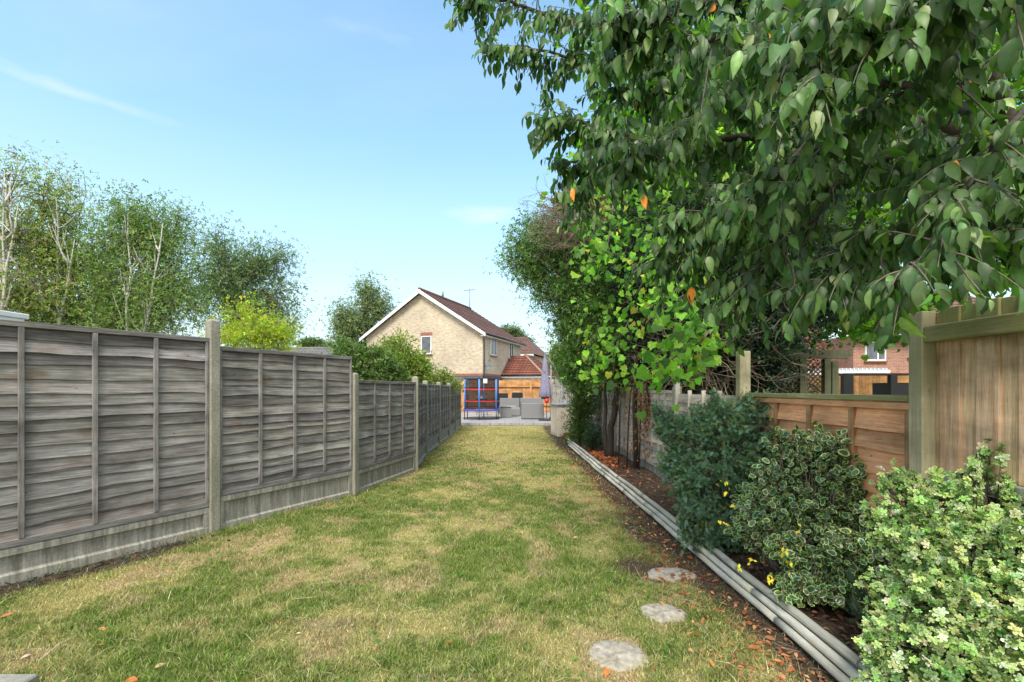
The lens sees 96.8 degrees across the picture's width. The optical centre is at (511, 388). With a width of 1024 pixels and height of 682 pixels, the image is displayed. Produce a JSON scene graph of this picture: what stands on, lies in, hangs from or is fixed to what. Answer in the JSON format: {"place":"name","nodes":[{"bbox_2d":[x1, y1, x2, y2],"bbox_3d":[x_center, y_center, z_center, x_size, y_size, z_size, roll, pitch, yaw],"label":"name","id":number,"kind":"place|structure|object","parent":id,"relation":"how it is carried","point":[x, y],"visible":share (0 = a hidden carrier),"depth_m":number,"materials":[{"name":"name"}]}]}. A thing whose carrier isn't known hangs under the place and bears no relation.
{"place":"outdoors","nodes":[
{"label":"outdoors","id":0,"kind":"place"},
{"bbox_2d":[0,426,837,681],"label":"lawn","id":1,"kind":"structure","parent":0,"point":[780,639],"depth_m":3.37,"materials":[{"name":"plant"}]},
{"bbox_2d":[1,612,13,616],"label":"fallen leaf","id":2,"kind":"object","parent":1,"relation":"on","point":[6,614],"visible":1,"depth_m":3.04,"materials":[{"name":"orange plant"}]},
{"bbox_2d":[0,529,240,596],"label":"dark ground ivy","id":3,"kind":"object","parent":1,"relation":"on","point":[123,561],"visible":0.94,"depth_m":3.95,"materials":[{"name":"green plant"}]},
{"bbox_2d":[124,676,136,681],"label":"fallen leaf","id":4,"kind":"object","parent":1,"relation":"on","point":[133,679],"visible":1,"depth_m":2.35,"materials":[{"name":"orange plant"}]},
{"bbox_2d":[42,465,697,681],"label":"lawn weeds","id":5,"kind":"object","parent":1,"relation":"on","point":[472,669],"visible":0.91,"depth_m":3.01,"materials":[{"name":"green plant"}]},
{"bbox_2d":[19,438,778,680],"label":"scattered leaves","id":6,"kind":"object","parent":1,"relation":"on","point":[101,628],"visible":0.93,"depth_m":2.94,"materials":[{"name":"orange plant"}]},
{"bbox_2d":[549,402,578,436],"bbox_3d":[1.738,0.985,14.899,0.850,1.070,1.050,0,0,-8],"label":"storage box","id":7,"kind":"object","parent":1,"relation":"on","point":[557,409],"visible":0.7,"depth_m":14.41,"materials":[{"name":"beige plastic"}]},
{"bbox_2d":[604,668,609,675],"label":"fallen leaf","id":8,"kind":"object","parent":1,"relation":"on","point":[607,671],"visible":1,"depth_m":2.42,"materials":[{"name":"orange plant"}]},
{"bbox_2d":[587,640,649,671],"bbox_3d":[0.604,1.547,2.614,0.362,0.062,0.311,0,0,0],"label":"stepping stone","id":9,"kind":"object","parent":1,"relation":"on","point":[617,652],"visible":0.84,"depth_m":2.60,"materials":[{"name":"grey stone"}]},
{"bbox_2d":[639,603,686,624],"bbox_3d":[1.036,1.544,3.103,0.320,0.062,0.282,0,0,0],"label":"stepping stone","id":10,"kind":"object","parent":1,"relation":"on","point":[665,612],"visible":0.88,"depth_m":3.09,"materials":[{"name":"grey stone"}]},
{"bbox_2d":[648,567,696,581],"bbox_3d":[1.312,1.540,3.737,0.407,0.062,0.277,0,0,0],"label":"stepping stone","id":11,"kind":"object","parent":1,"relation":"on","point":[667,571],"visible":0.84,"depth_m":3.72,"materials":[{"name":"grey stone"}]},
{"bbox_2d":[552,446,827,681],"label":"lawn litter","id":12,"kind":"object","parent":1,"relation":"on","point":[771,638],"visible":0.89,"depth_m":3.00,"materials":[{"name":"brown plant"}]},
{"bbox_2d":[567,439,870,681],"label":"log edging","id":13,"kind":"object","parent":1,"relation":"on","point":[836,659],"visible":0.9,"depth_m":3.08,"materials":[{"name":"grey wood"}]},
{"bbox_2d":[476,394,487,414],"bbox_3d":[-1.596,0.841,24.072,0.660,1.123,0.684,0,0,0],"label":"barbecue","id":14,"kind":"object","parent":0,"point":[481,397],"visible":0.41,"depth_m":23.87,"materials":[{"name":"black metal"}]},
{"bbox_2d":[461,412,550,426],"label":"patio","id":15,"kind":"structure","parent":0,"point":[514,421],"depth_m":19.60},
{"bbox_2d":[463,377,499,419],"bbox_3d":[-1.417,0.435,21.200,1.720,1.930,1.720,0,0,-15],"label":"trampoline","id":16,"kind":"object","parent":15,"relation":"on","point":[496,401],"visible":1,"depth_m":20.80,"materials":[{"name":"blue plastic"}]},
{"bbox_2d":[499,393,507,412],"bbox_3d":[-0.497,0.815,25.975,0.550,1.170,0.550,0,0,0],"label":"dining chair","id":17,"kind":"object","parent":15,"relation":"on","point":[503,395],"visible":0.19,"depth_m":25.70,"materials":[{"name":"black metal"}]},
{"bbox_2d":[458,380,549,411],"bbox_3d":[-0.421,0.435,27.240,5.758,1.930,0.160,0,0,0],"label":"patio fence","id":18,"kind":"object","parent":15,"relation":"on","point":[529,388],"visible":0.56,"depth_m":27.30,"materials":[{"name":"brown wood"}]},
{"bbox_2d":[499,406,515,417],"bbox_3d":[-0.311,1.110,22.465,1.000,0.560,0.700,0,0,0],"label":"coffee table","id":19,"kind":"object","parent":15,"relation":"on","point":[505,411],"visible":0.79,"depth_m":22.16,"materials":[{"name":"grey wicker"}]},
{"bbox_2d":[500,398,518,407],"bbox_3d":[-0.127,0.925,24.500,1.046,0.890,0.750,0,0,0],"label":"rattan sofa","id":20,"kind":"object","parent":15,"relation":"on","point":[509,401],"visible":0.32,"depth_m":24.12,"materials":[{"name":"grey wicker"}]},
{"bbox_2d":[511,408,519,415],"bbox_3d":[0.192,1.180,23.641,0.460,0.400,0.450,0,0,0],"label":"rattan stool","id":21,"kind":"object","parent":15,"relation":"on","point":[515,411],"visible":1,"depth_m":23.42,"materials":[{"name":"grey wicker"}]},
{"bbox_2d":[512,392,522,406],"bbox_3d":[0.301,0.795,25.975,0.620,1.210,0.550,0,0,0],"label":"dining chair","id":22,"kind":"object","parent":15,"relation":"on","point":[519,395],"visible":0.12,"depth_m":25.70,"materials":[{"name":"black metal"}]},
{"bbox_2d":[520,398,542,414],"bbox_3d":[1.057,0.925,24.746,1.257,0.890,0.750,0,0,0],"label":"rattan sofa","id":23,"kind":"object","parent":15,"relation":"on","point":[531,400],"visible":0.34,"depth_m":24.37,"materials":[{"name":"grey wicker"}]},
{"bbox_2d":[521,403,543,418],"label":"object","id":24,"kind":"object","parent":15,"relation":"on","point":[532,410],"visible":1,"depth_m":20.95,"materials":[{"name":"grey wicker"}]},
{"bbox_2d":[543,398,549,420],"bbox_3d":[1.524,0.903,20.000,0.300,0.994,0.295,0,0,0],"label":"ball lamp","id":25,"kind":"object","parent":15,"relation":"on","point":[546,400],"visible":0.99,"depth_m":19.96,"materials":[{"name":"red metal"}]},
{"bbox_2d":[538,353,560,420],"bbox_3d":[1.700,-0.090,20.271,1.020,2.980,0.538,0,0,0],"label":"parasol","id":26,"kind":"object","parent":15,"relation":"on","point":[545,389],"visible":0.81,"depth_m":20.16,"materials":[{"name":"fabric"}]},
{"bbox_2d":[552,378,565,402],"bbox_3d":[2.395,0.402,23.557,0.070,1.996,7.113,0,0,0],"label":"paling fence","id":27,"kind":"object","parent":15,"relation":"on","point":[559,396],"visible":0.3,"depth_m":23.09,"materials":[{"name":"grey wood"}]},
{"bbox_2d":[419,425,594,470],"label":"lawn grass","id":28,"kind":"structure","parent":0,"point":[458,455],"depth_m":11.05,"materials":[{"name":"green plant"}]},
{"bbox_2d":[0,0,1023,359],"label":"sky","id":29,"kind":"structure","parent":0,"point":[369,133],"materials":[{"name":"blue"}]},
{"bbox_2d":[550,425,906,681],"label":"bed soil","id":30,"kind":"structure","parent":0,"point":[827,622],"depth_m":3.81,"materials":[{"name":"brown soil"}]},
{"bbox_2d":[560,433,575,439],"bbox_3d":[1.659,1.399,13.471,0.476,0.201,0.170,0,0,-22],"label":"brick stack","id":31,"kind":"object","parent":30,"relation":"on","point":[563,437],"visible":0.37,"depth_m":13.39,"materials":[{"name":"brown brick"}]},
{"bbox_2d":[581,419,603,451],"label":"bed plant","id":32,"kind":"object","parent":30,"relation":"on","point":[592,436],"visible":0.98,"depth_m":10.54,"materials":[{"name":"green plant"}]},
{"bbox_2d":[584,448,643,482],"bbox_3d":[1.937,1.431,9.557,0.661,0.114,5.490,0,0,0],"label":"orange leaf drift","id":33,"kind":"object","parent":30,"relation":"on","point":[599,454],"visible":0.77,"depth_m":9.21,"materials":[{"name":"orange plant"}]},
{"bbox_2d":[650,387,775,555],"bbox_3d":[2.073,0.727,4.347,1.382,1.515,1.142,0,0,0],"label":"juniper shrub","id":34,"kind":"object","parent":30,"relation":"on","point":[700,473],"visible":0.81,"depth_m":4.20,"materials":[{"name":"green plant"}]},
{"bbox_2d":[576,440,872,660],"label":"bed litter","id":35,"kind":"object","parent":30,"relation":"on","point":[822,612],"visible":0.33,"depth_m":3.56,"materials":[{"name":"brown plant"}]},
{"bbox_2d":[718,480,824,587],"bbox_3d":[1.754,1.019,3.068,0.817,0.851,0.275,0,0,0],"label":"sucker growth","id":36,"kind":"object","parent":30,"relation":"on","point":[769,580],"visible":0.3,"depth_m":2.98,"materials":[{"name":"plant"}]},
{"bbox_2d":[721,420,889,611],"bbox_3d":[2.138,0.842,3.206,1.038,1.234,0.964,0,0,0],"label":"variegated holly","id":37,"kind":"object","parent":30,"relation":"on","point":[822,506],"visible":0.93,"depth_m":3.13,"materials":[{"name":"green plant"}]},
{"bbox_2d":[745,393,908,584],"bbox_3d":[2.380,0.794,3.632,0.080,1.512,1.875,0,0,0],"label":"orange fence","id":38,"kind":"object","parent":30,"relation":"on","point":[876,427],"visible":0.19,"depth_m":3.10,"materials":[{"name":"orange wood"}]},
{"bbox_2d":[843,568,898,632],"bbox_3d":[2.204,1.280,2.685,0.621,0.366,0.422,0,0,-41],"label":"bed plant","id":39,"kind":"object","parent":30,"relation":"on","point":[853,607],"visible":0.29,"depth_m":2.75,"materials":[{"name":"green plant"}]},
{"bbox_2d":[850,438,1023,681],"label":"variegated pittosporum","id":40,"kind":"object","parent":30,"relation":"on","point":[956,564],"visible":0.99,"depth_m":2.07,"materials":[{"name":"green plant"}]},
{"label":"ground","id":41,"kind":"structure","parent":0,"visible":0},
{"bbox_2d":[0,310,28,320],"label":"conservatory","id":42,"kind":"object","parent":41,"relation":"on","point":[7,315],"visible":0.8,"depth_m":6.88,"materials":[{"name":"white paint"}]},
{"bbox_2d":[0,674,37,681],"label":"paving slab","id":43,"kind":"structure","parent":41,"relation":"on","point":[18,677],"depth_m":2.29,"materials":[{"name":"concrete"}]},
{"bbox_2d":[0,140,92,325],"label":"birch tree","id":44,"kind":"object","parent":41,"relation":"on","point":[6,255],"visible":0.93,"depth_m":13.90,"materials":[{"name":"green plant"}]},
{"bbox_2d":[0,140,124,325],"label":"birch tree","id":45,"kind":"object","parent":41,"relation":"on","point":[54,230],"visible":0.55,"depth_m":14.68,"materials":[{"name":"green plant"}]},
{"bbox_2d":[11,220,187,331],"bbox_3d":[-14.235,-2.098,15.803,6.454,7.557,4.010,0,0,0],"label":"birch tree","id":46,"kind":"object","parent":41,"relation":"on","point":[80,317],"visible":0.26,"depth_m":14.85,"materials":[{"name":"green plant"}]},
{"bbox_2d":[41,176,240,336],"bbox_3d":[-12.014,-2.578,15.104,5.996,8.484,3.876,0,0,0],"label":"birch tree","id":47,"kind":"object","parent":41,"relation":"on","point":[152,284],"visible":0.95,"depth_m":14.60,"materials":[{"name":"green plant"}]},
{"bbox_2d":[0,319,460,585],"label":"boundary fence","id":48,"kind":"object","parent":41,"relation":"on","point":[113,442],"visible":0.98,"depth_m":4.52,"materials":[{"name":"weathered wood"},{"name":"concrete"}]},
{"bbox_2d":[178,209,325,352],"bbox_3d":[-10.365,-2.683,17.886,6.068,8.735,4.132,0,0,0],"label":"birch tree","id":49,"kind":"object","parent":41,"relation":"on","point":[250,273],"visible":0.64,"depth_m":17.77,"materials":[{"name":"green plant"}]},
{"bbox_2d":[194,282,312,351],"bbox_3d":[-6.039,-0.375,10.422,2.618,4.073,1.726,0,0,-13],"label":"golden shrub","id":50,"kind":"object","parent":41,"relation":"on","point":[266,338],"visible":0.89,"depth_m":10.37,"materials":[{"name":"yellow plant"}]},
{"bbox_2d":[248,347,336,354],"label":"grey roof building","id":51,"kind":"structure","parent":41,"relation":"on","point":[317,350],"depth_m":38.72,"materials":[{"name":"brick"}]},
{"bbox_2d":[292,334,333,346],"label":"distant tree","id":52,"kind":"object","parent":41,"relation":"on","point":[313,341],"visible":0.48,"depth_m":54.00,"materials":[{"name":"green plant"}]},
{"bbox_2d":[313,267,401,379],"bbox_3d":[-11.339,-3.668,33.947,6.357,10.756,4.568,0,0,0],"label":"tall tree","id":53,"kind":"object","parent":41,"relation":"on","point":[354,324],"visible":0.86,"depth_m":33.50,"materials":[{"name":"green plant"}]},
{"bbox_2d":[321,335,411,381],"bbox_3d":[-4.135,0.068,12.999,2.599,3.190,1.844,0,0,0],"label":"leafy shrub","id":54,"kind":"object","parent":41,"relation":"on","point":[371,363],"visible":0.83,"depth_m":12.75,"materials":[{"name":"green plant"}]},
{"bbox_2d":[359,324,441,383],"bbox_3d":[-3.715,-0.157,14.024,3.202,3.628,1.864,0,0,0],"label":"shrub","id":55,"kind":"object","parent":41,"relation":"on","point":[420,368],"visible":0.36,"depth_m":13.81,"materials":[{"name":"green plant"}]},
{"bbox_2d":[420,362,466,392],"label":"rose bush","id":56,"kind":"object","parent":41,"relation":"on","point":[443,378],"visible":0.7,"depth_m":15.34,"materials":[{"name":"green plant"}]},
{"bbox_2d":[359,287,556,411],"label":"brick house","id":57,"kind":"structure","parent":41,"relation":"on","point":[465,341],"depth_m":28.69,"materials":[{"name":"beige brick"}]},
{"bbox_2d":[421,336,431,354],"bbox_3d":[-5.395,-2.730,28.570,0.840,1.200,0.130,0,0,20],"label":"window","id":58,"kind":"structure","parent":57,"relation":"in","point":[426,341],"depth_m":28.57,"materials":[{"name":"white paint"}]},
{"bbox_2d":[490,338,497,356],"bbox_3d":[-1.151,-2.625,28.835,0.130,1.150,1.100,0,0,20],"label":"window","id":59,"kind":"structure","parent":57,"relation":"in","point":[493,343],"depth_m":28.81,"materials":[{"name":"white paint"}]},
{"bbox_2d":[509,343,513,358],"bbox_3d":[-0.024,-2.625,31.938,0.130,1.150,1.000,0,0,20],"label":"window","id":60,"kind":"structure","parent":57,"relation":"in","point":[511,347],"depth_m":31.91,"materials":[{"name":"white paint"}]},
{"bbox_2d":[499,322,539,347],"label":"distant tree","id":61,"kind":"object","parent":41,"relation":"on","point":[513,330],"visible":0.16,"depth_m":54.33,"materials":[{"name":"green plant"}]},
{"bbox_2d":[515,337,548,362],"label":"brick house","id":62,"kind":"structure","parent":41,"relation":"on","point":[531,348],"depth_m":40.68,"materials":[{"name":"brown tile"}]},
{"bbox_2d":[546,341,563,378],"bbox_3d":[4.532,-1.056,36.111,4.138,5.476,3.087,0,0,0],"label":"distant tree","id":63,"kind":"object","parent":41,"relation":"on","point":[553,353],"visible":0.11,"depth_m":35.73,"materials":[{"name":"green plant"}]},
{"bbox_2d":[483,192,658,457],"bbox_3d":[1.627,-1.394,9.861,4.584,6.012,2.627,0,0,42],"label":"hawthorn tree","id":64,"kind":"object","parent":41,"relation":"on","point":[560,286],"visible":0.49,"depth_m":9.77,"materials":[{"name":"green plant"}]},
{"bbox_2d":[538,183,590,212],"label":"bare branch","id":65,"kind":"object","parent":64,"relation":"attached to","point":[552,204],"visible":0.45,"depth_m":8.99,"materials":[{"name":"brown wood"}]},
{"bbox_2d":[520,174,623,275],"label":"dead branches","id":66,"kind":"object","parent":64,"relation":"attached to","point":[559,218],"visible":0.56,"depth_m":8.94,"materials":[{"name":"plant"}]},
{"bbox_2d":[551,367,603,445],"bbox_3d":[1.992,0.167,12.162,1.909,2.897,1.684,0,0,34],"label":"privet bush","id":67,"kind":"object","parent":41,"relation":"on","point":[581,405],"visible":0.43,"depth_m":12.00,"materials":[{"name":"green plant"}]},
{"bbox_2d":[566,387,735,486],"bbox_3d":[2.394,0.788,12.310,0.112,1.664,15.080,0,0,0],"label":"lap fence","id":68,"kind":"object","parent":41,"relation":"on","point":[685,401],"visible":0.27,"depth_m":8.05,"materials":[{"name":"weathered wood"},{"name":"concrete"}]},
{"bbox_2d":[674,366,679,487],"bbox_3d":[2.375,0.615,6.555,0.070,1.970,0.070,0,0,0],"label":"timber post","id":69,"kind":"object","parent":41,"relation":"on","point":[676,387],"depth_m":6.52,"materials":[{"name":"beige wood"}]},
{"bbox_2d":[443,0,1023,356],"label":"cherry tree","id":70,"kind":"object","parent":41,"relation":"on","point":[817,63],"visible":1,"depth_m":1.94,"materials":[{"name":"green plant"}]},
{"bbox_2d":[570,160,900,397],"bbox_3d":[4.199,-1.244,8.076,5.469,5.848,5.496,0,0,31],"label":"yew tree","id":71,"kind":"object","parent":41,"relation":"on","point":[784,347],"visible":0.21,"depth_m":6.93,"materials":[{"name":"green plant"}]},
{"bbox_2d":[558,111,754,420],"bbox_3d":[1.372,-1.690,5.885,2.406,4.010,3.587,0,0,-31],"label":"grape vine","id":72,"kind":"object","parent":71,"relation":"attached to","point":[683,353],"visible":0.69,"depth_m":5.68,"materials":[{"name":"green plant"}]},
{"bbox_2d":[613,270,811,406],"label":"dead branches","id":73,"kind":"object","parent":71,"relation":"attached to","point":[713,373],"visible":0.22,"depth_m":6.58,"materials":[{"name":"plant"}]},
{"bbox_2d":[736,351,750,498],"bbox_3d":[2.370,0.608,4.665,0.110,1.985,0.090,0,0,0],"label":"timber post","id":74,"kind":"object","parent":41,"relation":"on","point":[743,373],"visible":0.28,"depth_m":4.62,"materials":[{"name":"beige wood"}]},
{"bbox_2d":[536,0,1023,360],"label":"sycamore tree","id":75,"kind":"object","parent":41,"relation":"on","point":[1016,87],"visible":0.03,"depth_m":8.90,"materials":[{"name":"green plant"}]},
{"bbox_2d":[777,350,851,399],"bbox_3d":[5.261,0.458,8.000,1.407,2.285,0.100,0,0,0],"label":"pergola","id":76,"kind":"object","parent":41,"relation":"on","point":[829,376],"visible":0.5,"depth_m":7.97,"materials":[{"name":"brown wood"}]},
{"bbox_2d":[808,368,889,373],"bbox_3d":[13.903,0.339,18.950,2.050,2.323,2.100,0,0,0],"label":"white pergola","id":77,"kind":"object","parent":41,"relation":"on","point":[863,370],"visible":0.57,"depth_m":17.95,"materials":[{"name":"paint"}]},
{"bbox_2d":[814,375,908,400],"bbox_3d":[11.492,0.520,14.510,3.735,1.959,0.020,0,0,0],"label":"timber fence","id":78,"kind":"object","parent":41,"relation":"on","point":[862,385],"visible":0.02,"depth_m":14.50,"materials":[{"name":"brown wood"}]},
{"bbox_2d":[839,373,908,401],"bbox_3d":[9.053,0.560,11.375,2.141,1.880,0.850,0,0,0],"label":"carport","id":79,"kind":"object","parent":41,"relation":"on","point":[892,386],"visible":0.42,"depth_m":10.96,"materials":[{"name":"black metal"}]},
{"bbox_2d":[783,296,975,393],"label":"red brick house","id":80,"kind":"structure","parent":41,"relation":"on","point":[892,360],"depth_m":22.00,"materials":[{"name":"brown brick"}]},
{"bbox_2d":[863,342,887,361],"bbox_3d":[17.548,-1.797,21.950,1.100,1.000,0.130,0,0,0],"label":"window","id":81,"kind":"structure","parent":80,"relation":"in","point":[875,356],"depth_m":21.98,"materials":[{"name":"white paint"}]},
{"bbox_2d":[909,296,1023,672],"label":"close board fence","id":82,"kind":"object","parent":41,"relation":"on","point":[966,383],"visible":0.35,"depth_m":2.36,"materials":[{"name":"wood"}]}
]}

